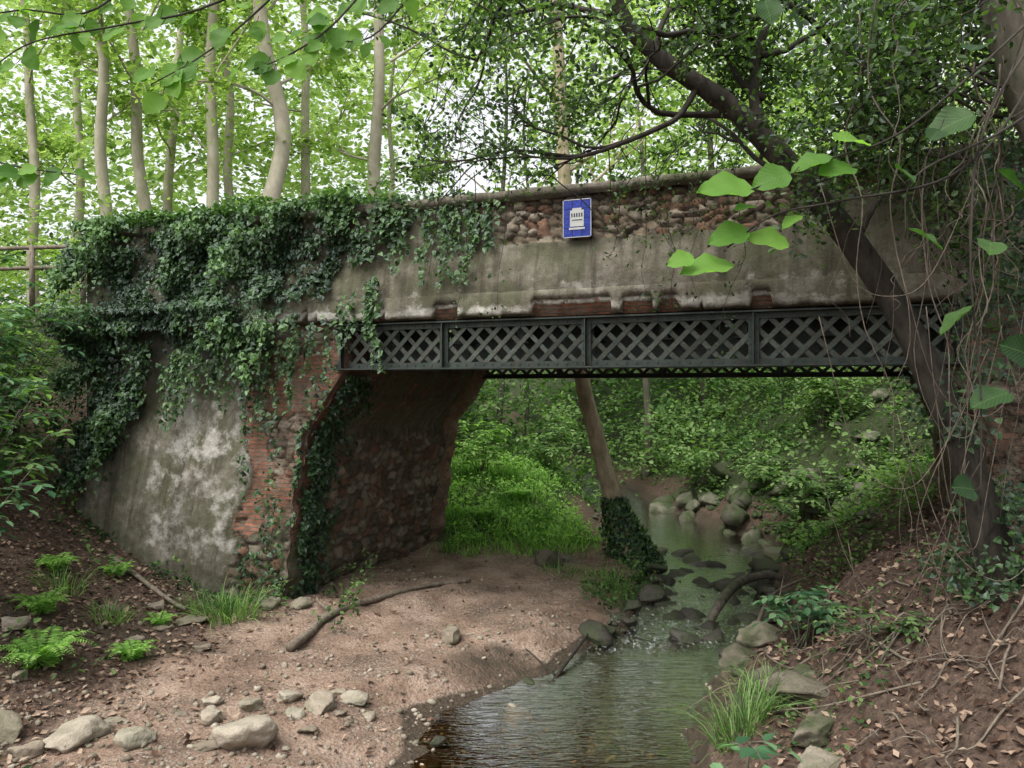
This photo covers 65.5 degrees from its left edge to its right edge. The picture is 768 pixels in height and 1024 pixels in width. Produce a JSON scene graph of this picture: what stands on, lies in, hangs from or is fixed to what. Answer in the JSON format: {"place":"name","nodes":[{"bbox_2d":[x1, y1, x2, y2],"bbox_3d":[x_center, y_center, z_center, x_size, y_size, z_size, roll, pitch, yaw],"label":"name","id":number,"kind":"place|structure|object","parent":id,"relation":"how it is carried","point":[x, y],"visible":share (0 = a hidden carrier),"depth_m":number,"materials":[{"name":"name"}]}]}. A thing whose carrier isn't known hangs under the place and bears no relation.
{"place":"outdoors","nodes":[
{"label":"outdoors","id":0,"kind":"place"},
{"bbox_2d":[0,0,1016,309],"label":"sky","id":1,"kind":"structure","parent":0,"point":[470,186],"materials":[{"name":"white"}]},
{"bbox_2d":[0,311,1023,767],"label":"ground","id":2,"kind":"structure","parent":0,"point":[468,669],"depth_m":11.01,"materials":[{"name":"soil"}]},
{"bbox_2d":[0,256,42,309],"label":"elder shrub","id":3,"kind":"object","parent":2,"relation":"on","point":[29,283],"visible":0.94,"depth_m":16.11,"materials":[{"name":"green plant"}]},
{"bbox_2d":[0,465,72,595],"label":"elder shrub","id":4,"kind":"object","parent":2,"relation":"on","point":[38,487],"visible":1,"depth_m":10.05,"materials":[{"name":"green plant"}]},
{"bbox_2d":[2,586,72,614],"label":"fern","id":5,"kind":"object","parent":2,"relation":"on","point":[40,604],"visible":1,"depth_m":11.13,"materials":[{"name":"green plant"}]},
{"bbox_2d":[0,363,75,509],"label":"elder shrub","id":6,"kind":"object","parent":2,"relation":"on","point":[15,448],"visible":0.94,"depth_m":11.07,"materials":[{"name":"green plant"}]},
{"bbox_2d":[0,299,75,419],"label":"elder shrub","id":7,"kind":"object","parent":2,"relation":"on","point":[28,331],"visible":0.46,"depth_m":14.69,"materials":[{"name":"green plant"}]},
{"bbox_2d":[0,305,84,447],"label":"elder shrub","id":8,"kind":"object","parent":2,"relation":"on","point":[27,337],"visible":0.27,"depth_m":16.46,"materials":[{"name":"green plant"}]},
{"bbox_2d":[0,310,85,486],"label":"bank shrubs","id":9,"kind":"object","parent":2,"relation":"on","point":[37,431],"visible":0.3,"depth_m":15.74,"materials":[{"name":"green plant"}]},
{"bbox_2d":[0,245,85,312],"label":"wooden railing","id":10,"kind":"object","parent":2,"relation":"on","point":[31,267],"visible":0.54,"depth_m":18.05,"materials":[{"name":"brown wood"}]},
{"bbox_2d":[0,626,96,669],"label":"fern","id":11,"kind":"object","parent":2,"relation":"on","point":[47,651],"visible":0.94,"depth_m":9.89,"materials":[{"name":"green plant"}]},
{"bbox_2d":[0,294,106,458],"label":"elder shrub","id":12,"kind":"object","parent":2,"relation":"on","point":[3,346],"visible":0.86,"depth_m":13.09,"materials":[{"name":"green plant"}]},
{"bbox_2d":[32,552,81,571],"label":"fern","id":13,"kind":"object","parent":2,"relation":"on","point":[56,562],"visible":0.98,"depth_m":12.53,"materials":[{"name":"green plant"}]},
{"bbox_2d":[18,558,100,595],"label":"grass tuft","id":14,"kind":"object","parent":2,"relation":"on","point":[64,576],"visible":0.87,"depth_m":12.21,"materials":[{"name":"green plant"}]},
{"bbox_2d":[0,0,130,308],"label":"plane tree","id":15,"kind":"object","parent":2,"relation":"on","point":[79,215],"visible":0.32,"depth_m":32.87,"materials":[{"name":"green plant"}]},
{"bbox_2d":[0,0,164,311],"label":"plane tree","id":16,"kind":"object","parent":2,"relation":"on","point":[34,132],"visible":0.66,"depth_m":26.02,"materials":[{"name":"green plant"}]},
{"bbox_2d":[32,0,163,217],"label":"plane tree","id":17,"kind":"object","parent":2,"relation":"on","point":[103,63],"visible":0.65,"depth_m":24.07,"materials":[{"name":"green plant"}]},
{"bbox_2d":[0,480,202,767],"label":"bank herbs","id":18,"kind":"object","parent":2,"relation":"on","point":[53,627],"visible":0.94,"depth_m":12.96,"materials":[{"name":"green plant"}]},
{"bbox_2d":[74,595,148,626],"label":"grass tuft","id":19,"kind":"object","parent":2,"relation":"on","point":[106,609],"visible":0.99,"depth_m":11.67,"materials":[{"name":"green plant"}]},
{"bbox_2d":[94,561,138,576],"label":"fern","id":20,"kind":"object","parent":2,"relation":"on","point":[117,568],"visible":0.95,"depth_m":13.24,"materials":[{"name":"green plant"}]},
{"bbox_2d":[0,196,251,306],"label":"hedge behind bridge","id":21,"kind":"object","parent":2,"relation":"on","point":[33,242],"visible":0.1,"depth_m":22.56,"materials":[{"name":"green plant"}]},
{"bbox_2d":[102,639,158,661],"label":"fern","id":22,"kind":"object","parent":2,"relation":"on","point":[136,651],"visible":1,"depth_m":10.67,"materials":[{"name":"green plant"}]},
{"bbox_2d":[108,553,186,610],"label":"fallen branch","id":23,"kind":"object","parent":2,"relation":"on","point":[145,582],"visible":0.78,"depth_m":13.12,"materials":[{"name":"brown wood"}]},
{"bbox_2d":[142,611,179,624],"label":"fern","id":24,"kind":"object","parent":2,"relation":"on","point":[158,619],"visible":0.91,"depth_m":12.01,"materials":[{"name":"green plant"}]},
{"bbox_2d":[49,1,297,213],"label":"plane tree","id":25,"kind":"object","parent":2,"relation":"on","point":[169,176],"visible":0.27,"depth_m":30.98,"materials":[{"name":"green plant"}]},
{"bbox_2d":[93,0,282,207],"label":"plane tree","id":26,"kind":"object","parent":2,"relation":"on","point":[212,169],"visible":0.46,"depth_m":24.21,"materials":[{"name":"green plant"}]},
{"bbox_2d":[71,0,310,215],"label":"plane tree","id":27,"kind":"object","parent":2,"relation":"on","point":[141,184],"visible":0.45,"depth_m":25.43,"materials":[{"name":"green plant"}]},
{"bbox_2d":[147,577,258,616],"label":"grass tuft","id":28,"kind":"object","parent":2,"relation":"on","point":[193,605],"visible":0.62,"depth_m":12.82,"materials":[{"name":"green plant"}]},
{"bbox_2d":[0,0,418,188],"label":"hazel branch","id":29,"kind":"object","parent":2,"relation":"on","point":[174,78],"visible":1,"depth_m":2.26,"materials":[{"name":"green plant"}]},
{"bbox_2d":[44,480,381,632],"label":"wall foot plants","id":30,"kind":"object","parent":2,"relation":"on","point":[328,608],"depth_m":13.67,"materials":[{"name":"green plant"}]},
{"bbox_2d":[165,573,294,636],"bbox_3d":[-4.432,3.396,12.471,2.142,0.707,2.143,0,0,-23],"label":"grass tuft","id":31,"kind":"object","parent":2,"relation":"on","point":[241,607],"visible":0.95,"depth_m":12.54,"materials":[{"name":"green plant"}]},
{"bbox_2d":[153,0,325,203],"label":"plane tree","id":32,"kind":"object","parent":2,"relation":"on","point":[228,186],"visible":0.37,"depth_m":27.87,"materials":[{"name":"green plant"}]},
{"bbox_2d":[105,0,375,202],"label":"plane tree","id":33,"kind":"object","parent":2,"relation":"on","point":[277,102],"visible":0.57,"depth_m":22.17,"materials":[{"name":"green plant"}]},
{"bbox_2d":[0,599,533,761],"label":"river stones","id":34,"kind":"object","parent":2,"relation":"on","point":[257,731],"visible":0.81,"depth_m":8.57,"materials":[{"name":"grey stone"}]},
{"bbox_2d":[182,0,389,201],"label":"plane tree","id":35,"kind":"object","parent":2,"relation":"on","point":[305,162],"visible":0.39,"depth_m":29.90,"materials":[{"name":"green plant"}]},
{"bbox_2d":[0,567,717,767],"bbox_3d":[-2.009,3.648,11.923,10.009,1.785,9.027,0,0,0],"label":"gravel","id":36,"kind":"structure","parent":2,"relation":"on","point":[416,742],"depth_m":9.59,"materials":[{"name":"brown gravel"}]},
{"bbox_2d":[0,219,747,462],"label":"forest understory","id":37,"kind":"object","parent":2,"relation":"on","point":[612,381],"visible":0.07,"depth_m":36.87,"materials":[{"name":"green plant"}]},
{"bbox_2d":[312,0,459,200],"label":"plane tree","id":38,"kind":"object","parent":2,"relation":"on","point":[337,76],"visible":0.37,"depth_m":35.73,"materials":[{"name":"green plant"}]},
{"bbox_2d":[290,0,507,203],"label":"plane tree","id":39,"kind":"object","parent":2,"relation":"on","point":[373,151],"visible":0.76,"depth_m":24.99,"materials":[{"name":"green plant"}]},
{"bbox_2d":[461,533,488,543],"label":"fern","id":40,"kind":"object","parent":2,"relation":"on","point":[478,536],"visible":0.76,"depth_m":18.60,"materials":[{"name":"green plant"}]},
{"bbox_2d":[464,506,497,518],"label":"fern","id":41,"kind":"object","parent":2,"relation":"on","point":[477,511],"visible":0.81,"depth_m":20.35,"materials":[{"name":"green plant"}]},
{"bbox_2d":[453,420,513,480],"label":"grass bank shrub","id":42,"kind":"object","parent":2,"relation":"on","point":[485,455],"visible":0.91,"depth_m":23.21,"materials":[{"name":"green plant"}]},
{"bbox_2d":[362,0,625,434],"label":"forest tree","id":43,"kind":"object","parent":2,"relation":"on","point":[502,387],"visible":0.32,"depth_m":32.88,"materials":[{"name":"green plant"}]},
{"bbox_2d":[381,7,619,442],"bbox_3d":[0.282,-6.864,38.041,11.649,21.406,5.724,0,0,-32],"label":"forest tree","id":44,"kind":"object","parent":2,"relation":"on","point":[526,415],"visible":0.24,"depth_m":36.62,"materials":[{"name":"green plant"}]},
{"bbox_2d":[0,0,1018,369],"bbox_3d":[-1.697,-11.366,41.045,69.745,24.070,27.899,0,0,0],"label":"forest canopy","id":45,"kind":"object","parent":2,"relation":"on","point":[116,172],"visible":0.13,"depth_m":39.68,"materials":[{"name":"green plant"}]},
{"bbox_2d":[0,447,1023,767],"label":"fallen leaves","id":46,"kind":"object","parent":2,"relation":"on","point":[950,737],"depth_m":9.95,"materials":[{"name":"brown plant"}]},
{"bbox_2d":[425,447,607,557],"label":"grass bank","id":47,"kind":"structure","parent":2,"relation":"on","point":[511,510],"depth_m":20.95,"materials":[{"name":"green plant"}]},
{"bbox_2d":[505,487,533,498],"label":"fern","id":48,"kind":"object","parent":2,"relation":"on","point":[522,492],"visible":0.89,"depth_m":21.86,"materials":[{"name":"green plant"}]},
{"bbox_2d":[486,531,562,555],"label":"grass tuft","id":49,"kind":"object","parent":2,"relation":"on","point":[513,550],"visible":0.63,"depth_m":18.02,"materials":[{"name":"green plant"}]},
{"bbox_2d":[454,401,601,507],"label":"bank herbs","id":50,"kind":"object","parent":2,"relation":"on","point":[512,446],"visible":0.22,"depth_m":28.19,"materials":[{"name":"green plant"}]},
{"bbox_2d":[75,139,1023,597],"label":"old road bridge","id":51,"kind":"structure","parent":2,"relation":"on","point":[177,487],"depth_m":12.66,"materials":[{"name":"concrete"}]},
{"bbox_2d":[31,178,504,599],"bbox_3d":[-4.400,0.302,14.215,9.396,7.270,2.374,0,0,14],"label":"wall ivy","id":52,"kind":"object","parent":51,"relation":"attached to","point":[182,227],"depth_m":13.85,"materials":[{"name":"green plant"}]},
{"bbox_2d":[563,198,591,238],"bbox_3d":[0.959,-2.429,11.686,0.434,0.560,0.056,0,0,22],"label":"ceramic tile sign","id":53,"kind":"object","parent":51,"relation":"attached to","point":[577,218],"visible":1,"depth_m":11.66,"materials":[{"name":"blue ceramic"}]},
{"bbox_2d":[511,422,588,472],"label":"grass bank shrub","id":54,"kind":"object","parent":2,"relation":"on","point":[542,449],"visible":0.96,"depth_m":25.67,"materials":[{"name":"green plant"}]},
{"bbox_2d":[525,633,587,714],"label":"fallen branch","id":55,"kind":"object","parent":2,"relation":"on","point":[567,661],"visible":0.77,"depth_m":11.53,"materials":[{"name":"brown wood"}]},
{"bbox_2d":[532,556,590,578],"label":"grass tuft","id":56,"kind":"object","parent":2,"relation":"on","point":[559,568],"visible":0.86,"depth_m":16.27,"materials":[{"name":"green plant"}]},
{"bbox_2d":[427,0,712,569],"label":"leaning stream tree","id":57,"kind":"object","parent":2,"relation":"on","point":[622,531],"visible":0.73,"depth_m":18.25,"materials":[{"name":"beige plant"}]},
{"bbox_2d":[534,518,606,546],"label":"grass tuft","id":58,"kind":"object","parent":2,"relation":"on","point":[571,532],"visible":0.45,"depth_m":19.35,"materials":[{"name":"green plant"}]},
{"bbox_2d":[512,98,635,465],"bbox_3d":[3.517,-5.243,39.970,7.203,18.729,10.520,0,0,0],"label":"forest tree","id":59,"kind":"object","parent":2,"relation":"on","point":[581,452],"visible":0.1,"depth_m":39.91,"materials":[{"name":"green plant"}]},
{"bbox_2d":[564,570,643,607],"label":"grass tuft","id":60,"kind":"object","parent":2,"relation":"on","point":[616,583],"visible":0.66,"depth_m":15.18,"materials":[{"name":"green plant"}]},
{"bbox_2d":[423,538,810,767],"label":"stream stones","id":61,"kind":"object","parent":2,"relation":"on","point":[599,634],"visible":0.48,"depth_m":13.75,"materials":[{"name":"grey stone"}]},
{"bbox_2d":[574,559,659,598],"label":"grass tuft","id":62,"kind":"object","parent":2,"relation":"on","point":[592,575],"visible":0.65,"depth_m":15.92,"materials":[{"name":"green plant"}]},
{"bbox_2d":[570,540,664,609],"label":"streamside plants","id":63,"kind":"object","parent":2,"relation":"on","point":[597,591],"visible":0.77,"depth_m":15.49,"materials":[{"name":"green plant"}]},
{"bbox_2d":[455,367,809,495],"bbox_3d":[6.083,-0.555,31.137,22.568,11.303,11.993,0,0,0],"label":"streamside thicket","id":64,"kind":"object","parent":2,"relation":"on","point":[663,414],"visible":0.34,"depth_m":29.43,"materials":[{"name":"green plant"}]},
{"bbox_2d":[332,0,1023,604],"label":"leaning oak tree","id":65,"kind":"object","parent":2,"relation":"on","point":[732,22],"visible":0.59,"depth_m":8.08,"materials":[{"name":"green plant"}]},
{"bbox_2d":[397,55,767,359],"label":"hanging twigs","id":66,"kind":"object","parent":65,"relation":"hanging from","point":[657,176],"visible":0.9,"depth_m":9.31,"materials":[{"name":"green plant"}]},
{"bbox_2d":[605,0,782,479],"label":"forest tree","id":67,"kind":"object","parent":2,"relation":"on","point":[646,396],"visible":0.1,"depth_m":30.84,"materials":[{"name":"green plant"}]},
{"bbox_2d":[659,443,741,490],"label":"slope shrub","id":68,"kind":"object","parent":2,"relation":"on","point":[692,462],"visible":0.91,"depth_m":25.37,"materials":[{"name":"green plant"}]},
{"bbox_2d":[608,0,797,405],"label":"forest tree","id":69,"kind":"object","parent":2,"relation":"on","point":[702,383],"visible":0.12,"depth_m":33.81,"materials":[{"name":"green plant"}]},
{"bbox_2d":[649,656,834,762],"bbox_3d":[2.435,3.430,8.476,2.133,0.937,2.091,0,0,0],"label":"grass tuft","id":70,"kind":"object","parent":2,"relation":"on","point":[745,712],"visible":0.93,"depth_m":8.47,"materials":[{"name":"green plant"}]},
{"bbox_2d":[706,571,786,621],"bbox_3d":[4.262,3.891,14.814,0.490,0.489,2.897,0,0,44],"label":"fallen log","id":71,"kind":"object","parent":2,"relation":"on","point":[728,592],"visible":0.98,"depth_m":14.74,"materials":[{"name":"wood"}]},
{"bbox_2d":[709,733,803,767],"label":"foreground shrub","id":72,"kind":"object","parent":2,"relation":"on","point":[754,753],"visible":1,"depth_m":3.49,"materials":[{"name":"green plant"}]},
{"bbox_2d":[703,653,810,708],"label":"grass tuft","id":73,"kind":"object","parent":2,"relation":"on","point":[756,680],"visible":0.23,"depth_m":9.20,"materials":[{"name":"green plant"}]},
{"bbox_2d":[592,367,933,582],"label":"bank boulders","id":74,"kind":"object","parent":2,"relation":"on","point":[691,500],"visible":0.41,"depth_m":22.20,"materials":[{"name":"stone"}]},
{"bbox_2d":[722,452,811,486],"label":"slope shrub","id":75,"kind":"object","parent":2,"relation":"on","point":[770,463],"visible":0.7,"depth_m":22.33,"materials":[{"name":"green plant"}]},
{"bbox_2d":[611,366,934,562],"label":"bank herbs","id":76,"kind":"object","parent":2,"relation":"on","point":[889,475],"visible":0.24,"depth_m":24.21,"materials":[{"name":"green plant"}]},
{"bbox_2d":[746,506,826,552],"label":"slope shrub","id":77,"kind":"object","parent":2,"relation":"on","point":[783,527],"visible":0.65,"depth_m":18.07,"materials":[{"name":"green plant"}]},
{"bbox_2d":[777,536,797,545],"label":"fern","id":78,"kind":"object","parent":2,"relation":"on","point":[786,541],"visible":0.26,"depth_m":20.32,"materials":[{"name":"green plant"}]},
{"bbox_2d":[740,463,840,529],"bbox_3d":[7.442,2.936,20.393,2.733,1.778,1.946,0,0,-21],"label":"slope shrub","id":79,"kind":"object","parent":2,"relation":"on","point":[796,482],"visible":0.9,"depth_m":20.34,"materials":[{"name":"green plant"}]},
{"bbox_2d":[757,563,835,622],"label":"fallen branch","id":80,"kind":"object","parent":2,"relation":"on","point":[761,614],"visible":0.45,"depth_m":13.88,"materials":[{"name":"brown wood"}]},
{"bbox_2d":[749,583,850,648],"bbox_3d":[3.725,2.938,9.991,1.319,0.886,1.495,0,0,0],"label":"streamside shrub","id":81,"kind":"object","parent":2,"relation":"on","point":[810,597],"visible":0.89,"depth_m":10.06,"materials":[{"name":"green plant"}]},
{"bbox_2d":[747,0,884,154],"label":"forest tree","id":82,"kind":"object","parent":2,"relation":"on","point":[786,124],"visible":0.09,"depth_m":29.29,"materials":[{"name":"green plant"}]},
{"bbox_2d":[773,367,873,431],"bbox_3d":[9.114,0.423,23.516,2.474,1.963,3.037,0,0,0],"label":"slope shrub","id":83,"kind":"object","parent":2,"relation":"on","point":[824,384],"visible":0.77,"depth_m":23.19,"materials":[{"name":"green plant"}]},
{"bbox_2d":[648,536,1023,767],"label":"exposed roots","id":84,"kind":"object","parent":2,"relation":"on","point":[940,616],"visible":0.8,"depth_m":7.86,"materials":[{"name":"brown wood"}]},
{"bbox_2d":[661,113,1017,495],"bbox_3d":[14.213,-4.576,26.162,19.157,15.336,14.665,0,0,0],"label":"understory","id":85,"kind":"object","parent":2,"relation":"on","point":[791,453],"visible":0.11,"depth_m":23.08,"materials":[{"name":"green plant"}]},
{"bbox_2d":[776,0,903,148],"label":"forest tree","id":86,"kind":"object","parent":2,"relation":"on","point":[794,38],"visible":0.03,"depth_m":36.09,"materials":[{"name":"green plant"}]},
{"bbox_2d":[805,475,875,503],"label":"slope shrub","id":87,"kind":"object","parent":2,"relation":"on","point":[838,484],"visible":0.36,"depth_m":19.32,"materials":[{"name":"green plant"}]},
{"bbox_2d":[666,24,1023,275],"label":"hazel branch","id":88,"kind":"object","parent":2,"relation":"on","point":[769,176],"visible":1,"depth_m":1.71,"materials":[{"name":"green plant"}]},
{"bbox_2d":[780,417,941,591],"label":"abutment plants","id":89,"kind":"object","parent":2,"relation":"on","point":[903,505],"visible":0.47,"depth_m":15.68,"materials":[{"name":"green plant"}]},
{"bbox_2d":[701,0,1023,293],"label":"vine covered tree","id":90,"kind":"object","parent":2,"relation":"on","point":[1000,22],"visible":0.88,"depth_m":6.93,"materials":[{"name":"green plant"}]},
{"bbox_2d":[817,0,1023,703],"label":"hanging vines","id":91,"kind":"object","parent":90,"relation":"hanging from","point":[1001,190],"visible":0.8,"depth_m":6.95,"materials":[{"name":"brown plant"}]},
{"bbox_2d":[803,604,939,660],"bbox_3d":[3.834,2.603,8.485,1.351,0.465,0.804,0,0,27],"label":"streamside shrub","id":92,"kind":"object","parent":2,"relation":"on","point":[905,622],"visible":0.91,"depth_m":8.38,"materials":[{"name":"green plant"}]},
{"bbox_2d":[751,497,1020,756],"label":"bank plants","id":93,"kind":"object","parent":2,"relation":"on","point":[850,699],"visible":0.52,"depth_m":8.44,"materials":[{"name":"green plant"}]},
{"bbox_2d":[754,0,1023,504],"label":"hazel branch","id":94,"kind":"object","parent":2,"relation":"on","point":[947,121],"visible":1,"depth_m":1.70,"materials":[{"name":"green plant"}]},
{"bbox_2d":[900,131,1023,611],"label":"climbing ivy","id":95,"kind":"object","parent":2,"relation":"on","point":[1015,501],"visible":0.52,"depth_m":8.00,"materials":[{"name":"green plant"}]},
{"bbox_2d":[409,459,788,767],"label":"stream water","id":96,"kind":"structure","parent":0,"point":[697,536],"depth_m":11.86,"materials":[{"name":"grey liquid"}]}
]}

